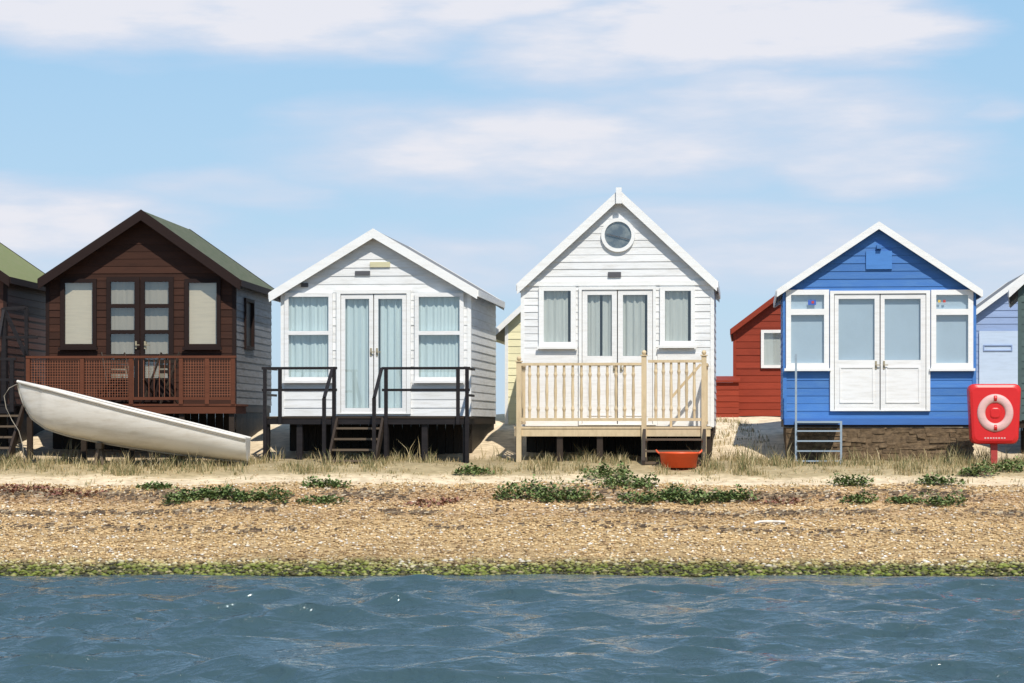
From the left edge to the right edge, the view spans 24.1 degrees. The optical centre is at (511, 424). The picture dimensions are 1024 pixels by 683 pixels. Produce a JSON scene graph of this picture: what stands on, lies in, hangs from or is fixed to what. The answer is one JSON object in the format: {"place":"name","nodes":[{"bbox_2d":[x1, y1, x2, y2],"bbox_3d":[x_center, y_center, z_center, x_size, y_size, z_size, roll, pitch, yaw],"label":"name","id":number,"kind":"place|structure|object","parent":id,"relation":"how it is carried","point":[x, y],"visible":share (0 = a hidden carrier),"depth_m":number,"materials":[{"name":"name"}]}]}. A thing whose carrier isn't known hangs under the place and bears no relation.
{"place":"outdoors","nodes":[
{"label":"outdoors","id":0,"kind":"place"},
{"bbox_2d":[0,574,1023,682],"bbox_3d":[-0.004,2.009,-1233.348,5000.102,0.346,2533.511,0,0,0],"label":"water","id":1,"kind":"structure","parent":0,"point":[420,628],"depth_m":23.20,"materials":[{"name":"teal liquid"}]},
{"bbox_2d":[0,414,1023,577],"bbox_3d":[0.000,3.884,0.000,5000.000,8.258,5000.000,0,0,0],"label":"ground","id":2,"kind":"structure","parent":0,"point":[501,435],"depth_m":36.73,"materials":[{"name":"beige sand"}]},
{"bbox_2d":[0,243,45,459],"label":"reddish brown beach hut","id":3,"kind":"object","parent":2,"relation":"on","point":[22,316],"visible":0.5,"depth_m":43.46,"materials":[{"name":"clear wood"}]},
{"bbox_2d":[39,487,109,497],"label":"reddish plant","id":4,"kind":"object","parent":2,"relation":"on","point":[72,490],"visible":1,"depth_m":37.71,"materials":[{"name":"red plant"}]},
{"bbox_2d":[93,443,105,464],"bbox_3d":[-6.969,0.530,40.611,0.224,0.462,0.342,0,0,0],"label":"timber trestle","id":5,"kind":"object","parent":2,"relation":"on","point":[100,452],"visible":0.71,"depth_m":40.49,"materials":[{"name":"brown wood"}]},
{"bbox_2d":[4,380,250,463],"bbox_3d":[-6.520,-0.050,40.600,4.126,1.422,1.348,0,0,0],"label":"rowing boat","id":6,"kind":"object","parent":2,"relation":"on","point":[74,415],"visible":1,"depth_m":40.19,"materials":[{"name":"wood"}]},
{"bbox_2d":[26,210,273,460],"bbox_3d":[-6.486,-1.527,44.348,3.773,4.622,5.255,0,0,4],"label":"dark brown beach hut","id":7,"kind":"object","parent":2,"relation":"on","point":[142,289],"visible":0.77,"depth_m":42.99,"materials":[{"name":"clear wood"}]},
{"bbox_2d":[58,279,97,349],"bbox_3d":[-7.773,-1.984,43.045,0.716,1.276,0.145,0,0,4],"label":"window","id":8,"kind":"structure","parent":7,"relation":"in","point":[78,297],"depth_m":43.10,"materials":[{"name":"beige glass"}]},
{"bbox_2d":[101,352,134,403],"bbox_3d":[-6.976,-0.824,42.441,0.452,0.941,0.521,0,0,-29],"label":"folding chair","id":9,"kind":"object","parent":7,"relation":"on","point":[115,371],"visible":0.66,"depth_m":42.58,"materials":[{"name":"brown wood"}]},
{"bbox_2d":[106,277,139,401],"bbox_3d":[-6.960,-1.533,43.002,0.611,2.242,0.168,0,0,4],"label":"door","id":10,"kind":"structure","parent":7,"relation":"in","point":[122,293],"depth_m":43.00,"materials":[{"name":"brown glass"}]},
{"bbox_2d":[140,277,173,401],"bbox_3d":[-6.350,-1.532,42.959,0.599,2.240,0.168,0,0,4],"label":"door","id":11,"kind":"structure","parent":7,"relation":"in","point":[156,293],"depth_m":42.96,"materials":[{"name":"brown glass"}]},
{"bbox_2d":[141,352,179,403],"bbox_3d":[-6.200,-0.824,42.388,0.452,0.941,0.521,0,0,34],"label":"folding chair","id":12,"kind":"object","parent":7,"relation":"on","point":[173,367],"visible":0.84,"depth_m":42.43,"materials":[{"name":"brown wood"}]},
{"bbox_2d":[182,279,221,349],"bbox_3d":[-5.528,-1.977,42.888,0.711,1.271,0.145,0,0,4],"label":"window","id":13,"kind":"structure","parent":7,"relation":"in","point":[202,297],"depth_m":42.95,"materials":[{"name":"beige glass"}]},
{"bbox_2d":[244,298,254,349],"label":"side window","id":14,"kind":"structure","parent":7,"relation":"in","point":[249,304],"depth_m":44.39,"materials":[{"name":"black glass"}]},
{"bbox_2d":[135,481,177,490],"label":"beach plant","id":15,"kind":"object","parent":2,"relation":"on","point":[157,485],"visible":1,"depth_m":38.13,"materials":[{"name":"green plant"}]},
{"bbox_2d":[159,484,294,504],"bbox_3d":[-4.398,1.065,37.117,2.038,0.320,0.929,0,0,0],"label":"beach plant","id":16,"kind":"object","parent":2,"relation":"on","point":[212,493],"visible":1,"depth_m":37.02,"materials":[{"name":"green plant"}]},
{"bbox_2d":[302,475,353,487],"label":"beach plant","id":17,"kind":"object","parent":2,"relation":"on","point":[329,483],"visible":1,"depth_m":38.15,"materials":[{"name":"green plant"}]},
{"bbox_2d":[262,229,504,464],"bbox_3d":[-2.304,-1.311,43.318,3.728,4.269,5.935,0,0,6],"label":"white beach hut","id":18,"kind":"object","parent":2,"relation":"on","point":[386,342],"visible":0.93,"depth_m":42.22,"materials":[{"name":"paint"}]},
{"bbox_2d":[282,293,332,382],"bbox_3d":[-3.582,-1.536,42.325,0.920,1.591,0.194,0,0,6],"label":"window","id":19,"kind":"structure","parent":18,"relation":"in","point":[308,317],"depth_m":42.37,"materials":[{"name":"white paint"}]},
{"bbox_2d":[341,294,374,412],"bbox_3d":[-2.703,-1.255,42.240,0.604,2.087,0.179,0,0,6],"label":"door","id":20,"kind":"structure","parent":18,"relation":"in","point":[357,310],"depth_m":42.28,"materials":[{"name":"white paint"}]},
{"bbox_2d":[374,294,405,412],"bbox_3d":[-2.136,-1.253,42.177,0.569,2.084,0.177,0,0,6],"label":"door","id":21,"kind":"structure","parent":18,"relation":"in","point":[392,351],"depth_m":42.23,"materials":[{"name":"white paint"}]},
{"bbox_2d":[412,293,464,382],"bbox_3d":[-1.273,-1.526,42.074,0.927,1.581,0.194,0,0,6],"label":"window","id":22,"kind":"structure","parent":18,"relation":"in","point":[439,317],"depth_m":42.13,"materials":[{"name":"white paint"}]},
{"bbox_2d":[452,462,494,474],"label":"beach plant","id":23,"kind":"object","parent":2,"relation":"on","point":[470,469],"visible":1,"depth_m":39.47,"materials":[{"name":"green plant"}]},
{"bbox_2d":[496,305,520,423],"bbox_3d":[1.404,-1.421,48.490,3.290,3.704,4.370,0,0,6],"label":"yellow beach hut","id":24,"kind":"object","parent":2,"relation":"on","point":[508,332],"visible":0.09,"depth_m":46.61,"materials":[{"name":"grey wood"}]},
{"bbox_2d":[0,463,1022,487],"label":"path stones","id":25,"kind":"object","parent":2,"relation":"on","point":[500,477],"visible":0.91,"depth_m":39.32,"materials":[{"name":"stone"}]},
{"bbox_2d":[0,481,1023,576],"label":"shingle","id":26,"kind":"object","parent":2,"relation":"on","point":[306,516],"visible":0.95,"depth_m":34.94,"materials":[{"name":"beige gravel"}]},
{"bbox_2d":[0,483,65,494],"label":"reddish plant","id":27,"kind":"object","parent":26,"relation":"on","point":[16,487],"visible":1,"depth_m":37.98,"materials":[{"name":"brown plant"}]},
{"bbox_2d":[295,494,349,504],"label":"beach plant","id":28,"kind":"object","parent":26,"relation":"on","point":[321,499],"visible":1,"depth_m":36.88,"materials":[{"name":"green plant"}]},
{"bbox_2d":[396,496,462,508],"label":"reddish plant","id":29,"kind":"object","parent":26,"relation":"on","point":[440,502],"visible":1,"depth_m":36.82,"materials":[{"name":"brown plant"}]},
{"bbox_2d":[492,474,553,501],"bbox_3d":[0.180,0.973,37.139,0.983,0.426,0.747,0,0,0],"label":"beach plant","id":30,"kind":"object","parent":26,"relation":"on","point":[518,493],"visible":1,"depth_m":37.15,"materials":[{"name":"green plant"}]},
{"bbox_2d":[537,479,604,501],"bbox_3d":[0.883,0.994,37.015,1.139,0.381,0.677,0,0,0],"label":"beach plant","id":31,"kind":"object","parent":26,"relation":"on","point":[574,494],"visible":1,"depth_m":36.98,"materials":[{"name":"green plant"}]},
{"bbox_2d":[593,469,659,488],"bbox_3d":[1.824,0.858,38.307,1.095,0.321,0.779,0,0,0],"label":"beach plant","id":32,"kind":"object","parent":26,"relation":"on","point":[623,480],"visible":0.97,"depth_m":38.24,"materials":[{"name":"green plant"}]},
{"bbox_2d":[657,484,734,504],"bbox_3d":[2.902,1.071,37.171,1.333,0.323,0.742,0,0,0],"label":"beach plant","id":33,"kind":"object","parent":26,"relation":"on","point":[719,495],"visible":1,"depth_m":37.02,"materials":[{"name":"green plant"}]},
{"bbox_2d":[721,484,761,500],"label":"beach plant","id":34,"kind":"object","parent":26,"relation":"on","point":[738,496],"visible":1,"depth_m":37.07,"materials":[{"name":"green plant"}]},
{"bbox_2d":[754,520,784,524],"bbox_3d":[3.802,1.439,35.440,0.466,0.064,0.102,0,0,3],"label":"driftwood","id":35,"kind":"object","parent":26,"relation":"on","point":[767,521],"visible":1,"depth_m":35.43,"materials":[{"name":"white wood"}]},
{"bbox_2d":[826,472,873,486],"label":"beach plant","id":36,"kind":"object","parent":26,"relation":"on","point":[846,479],"visible":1,"depth_m":38.45,"materials":[{"name":"green plant"}]},
{"bbox_2d":[885,494,926,503],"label":"beach plant","id":37,"kind":"object","parent":26,"relation":"on","point":[902,498],"visible":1,"depth_m":36.95,"materials":[{"name":"green plant"}]},
{"bbox_2d":[0,557,1023,576],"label":"shore stones","id":38,"kind":"object","parent":2,"relation":"on","point":[738,567],"visible":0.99,"depth_m":32.38,"materials":[{"name":"gravel"}]},
{"bbox_2d":[0,416,1023,488],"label":"dry grass","id":39,"kind":"structure","parent":2,"relation":"on","point":[742,464],"depth_m":40.36,"materials":[{"name":"beige plant"}]},
{"bbox_2d":[0,482,1023,535],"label":"strandline debris","id":40,"kind":"object","parent":2,"relation":"on","point":[649,509],"visible":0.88,"depth_m":36.23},
{"bbox_2d":[576,460,634,478],"bbox_3d":[1.529,0.732,39.045,0.986,0.319,0.663,0,0,0],"label":"beach plant","id":41,"kind":"object","parent":2,"relation":"on","point":[605,470],"visible":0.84,"depth_m":39.06,"materials":[{"name":"green plant"}]},
{"bbox_2d":[514,187,720,466],"bbox_3d":[1.947,-1.641,43.122,3.531,4.997,5.315,0,0,6],"label":"tall white beach hut","id":42,"kind":"object","parent":2,"relation":"on","point":[619,290],"visible":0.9,"depth_m":41.96,"materials":[{"name":"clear wood"}]},
{"bbox_2d":[537,287,576,348],"bbox_3d":[0.795,-1.877,42.087,0.711,1.090,0.179,0,0,6],"label":"window","id":43,"kind":"structure","parent":42,"relation":"in","point":[553,301],"depth_m":42.14,"materials":[{"name":"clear glass"}]},
{"bbox_2d":[582,290,616,423],"bbox_3d":[1.550,-1.187,42.035,0.630,2.340,0.147,0,0,9],"label":"door","id":44,"kind":"structure","parent":42,"relation":"in","point":[590,298],"depth_m":42.01,"materials":[{"name":"white paint"}]},
{"bbox_2d":[601,218,634,251],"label":"round window","id":45,"kind":"structure","parent":42,"relation":"in","point":[618,234],"depth_m":41.96,"materials":[{"name":"clear glass"}]},
{"bbox_2d":[618,290,652,423],"bbox_3d":[2.156,-1.186,41.962,0.603,2.336,0.161,0,0,6],"label":"door","id":46,"kind":"structure","parent":42,"relation":"in","point":[631,303],"depth_m":41.95,"materials":[{"name":"white paint"}]},
{"bbox_2d":[658,287,696,347],"bbox_3d":[2.890,-1.877,41.880,0.670,1.068,0.177,0,0,6],"label":"window","id":47,"kind":"structure","parent":42,"relation":"in","point":[673,300],"depth_m":41.93,"materials":[{"name":"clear glass"}]},
{"bbox_2d":[617,483,685,503],"bbox_3d":[2.162,1.059,37.087,0.750,0.319,1.129,0,0,40],"label":"beach plant","id":48,"kind":"object","parent":2,"relation":"on","point":[668,492],"visible":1,"depth_m":37.03,"materials":[{"name":"green plant"}]},
{"bbox_2d":[656,450,701,467],"bbox_3d":[2.796,0.562,40.180,0.696,0.302,0.696,0,0,45],"label":"plastic tub","id":49,"kind":"object","parent":2,"relation":"on","point":[680,459],"visible":0.98,"depth_m":39.91,"materials":[{"name":"plastic"}]},
{"bbox_2d":[716,376,739,416],"bbox_3d":[4.354,-0.565,49.285,0.660,0.890,0.690,0,0,5],"label":"storage box","id":50,"kind":"object","parent":2,"relation":"on","point":[727,396],"visible":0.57,"depth_m":48.99,"materials":[{"name":"red wood"}]},
{"bbox_2d":[730,296,780,416],"bbox_3d":[6.127,-1.484,51.491,2.856,3.139,4.370,0,0,6],"label":"red beach hut","id":51,"kind":"object","parent":2,"relation":"on","point":[755,335],"visible":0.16,"depth_m":49.58,"materials":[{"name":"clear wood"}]},
{"bbox_2d":[761,330,780,367],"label":"window","id":52,"kind":"structure","parent":51,"relation":"in","point":[770,339],"depth_m":49.59,"materials":[{"name":"clear glass"}]},
{"bbox_2d":[754,496,804,505],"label":"reddish plant","id":53,"kind":"object","parent":2,"relation":"on","point":[780,501],"visible":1,"depth_m":36.97,"materials":[{"name":"brown plant"}]},
{"bbox_2d":[839,489,878,504],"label":"beach plant","id":54,"kind":"object","parent":2,"relation":"on","point":[859,498],"visible":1,"depth_m":36.92,"materials":[{"name":"green plant"}]},
{"bbox_2d":[773,222,982,463],"bbox_3d":[6.506,-1.242,43.146,3.545,4.553,4.465,0,0,6],"label":"blue beach hut","id":55,"kind":"object","parent":2,"relation":"on","point":[878,336],"visible":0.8,"depth_m":41.58,"materials":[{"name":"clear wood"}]},
{"bbox_2d":[784,290,830,370],"bbox_3d":[5.131,-1.643,41.683,0.802,1.411,0.135,0,0,6],"label":"window","id":56,"kind":"structure","parent":55,"relation":"in","point":[807,326],"depth_m":41.73,"materials":[{"name":"white glass"}]},
{"bbox_2d":[834,294,879,409],"bbox_3d":[5.981,-1.263,41.608,0.782,2.006,0.118,0,0,6],"label":"door","id":57,"kind":"structure","parent":55,"relation":"in","point":[856,316],"depth_m":41.63,"materials":[{"name":"white paint"}]},
{"bbox_2d":[880,294,925,409],"bbox_3d":[6.769,-1.261,41.531,0.771,2.002,0.118,0,0,6],"label":"door","id":58,"kind":"structure","parent":55,"relation":"in","point":[902,316],"depth_m":41.55,"materials":[{"name":"white paint"}]},
{"bbox_2d":[930,290,974,370],"bbox_3d":[7.603,-1.634,41.441,0.776,1.403,0.135,0,0,6],"label":"window","id":59,"kind":"structure","parent":55,"relation":"in","point":[952,319],"depth_m":41.48,"materials":[{"name":"white glass"}]},
{"bbox_2d":[914,472,965,485],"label":"beach plant","id":60,"kind":"object","parent":2,"relation":"on","point":[928,480],"visible":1,"depth_m":38.50,"materials":[{"name":"green plant"}]},
{"bbox_2d":[913,488,967,507],"bbox_3d":[6.613,1.101,36.912,0.926,0.324,0.461,0,0,-20],"label":"beach plant","id":61,"kind":"object","parent":2,"relation":"on","point":[944,501],"visible":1,"depth_m":36.86,"materials":[{"name":"green plant"}]},
{"bbox_2d":[956,459,999,476],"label":"beach plant","id":62,"kind":"object","parent":2,"relation":"on","point":[974,470],"visible":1,"depth_m":39.39,"materials":[{"name":"green plant"}]},
{"bbox_2d":[967,384,1020,463],"bbox_3d":[8.152,0.150,40.563,0.880,1.686,0.314,0,0,3],"label":"lifebuoy station","id":63,"kind":"object","parent":2,"relation":"on","point":[993,415],"visible":1,"depth_m":40.46,"materials":[{"name":"red plastic"}]},
{"bbox_2d":[976,274,1023,384],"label":"pale blue beach hut","id":64,"kind":"object","parent":2,"relation":"on","point":[996,339],"visible":0.28,"depth_m":49.53,"materials":[{"name":"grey wood"}]},
{"bbox_2d":[979,331,1017,384],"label":"door","id":65,"kind":"structure","parent":64,"relation":"in","point":[998,350],"depth_m":49.50,"materials":[{"name":"wood"}]},
{"bbox_2d":[986,456,1023,471],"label":"beach plant","id":66,"kind":"object","parent":2,"relation":"on","point":[1006,465],"visible":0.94,"depth_m":39.97,"materials":[{"name":"green plant"}]},
{"bbox_2d":[1008,276,1023,453],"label":"grey green beach hut","id":67,"kind":"object","parent":2,"relation":"on","point":[1015,292],"visible":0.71,"depth_m":42.30,"materials":[{"name":"wood"}]},
{"bbox_2d":[0,0,1023,415],"label":"sky","id":68,"kind":"structure","parent":0,"point":[763,137],"materials":[{"name":"blue"}]}
]}

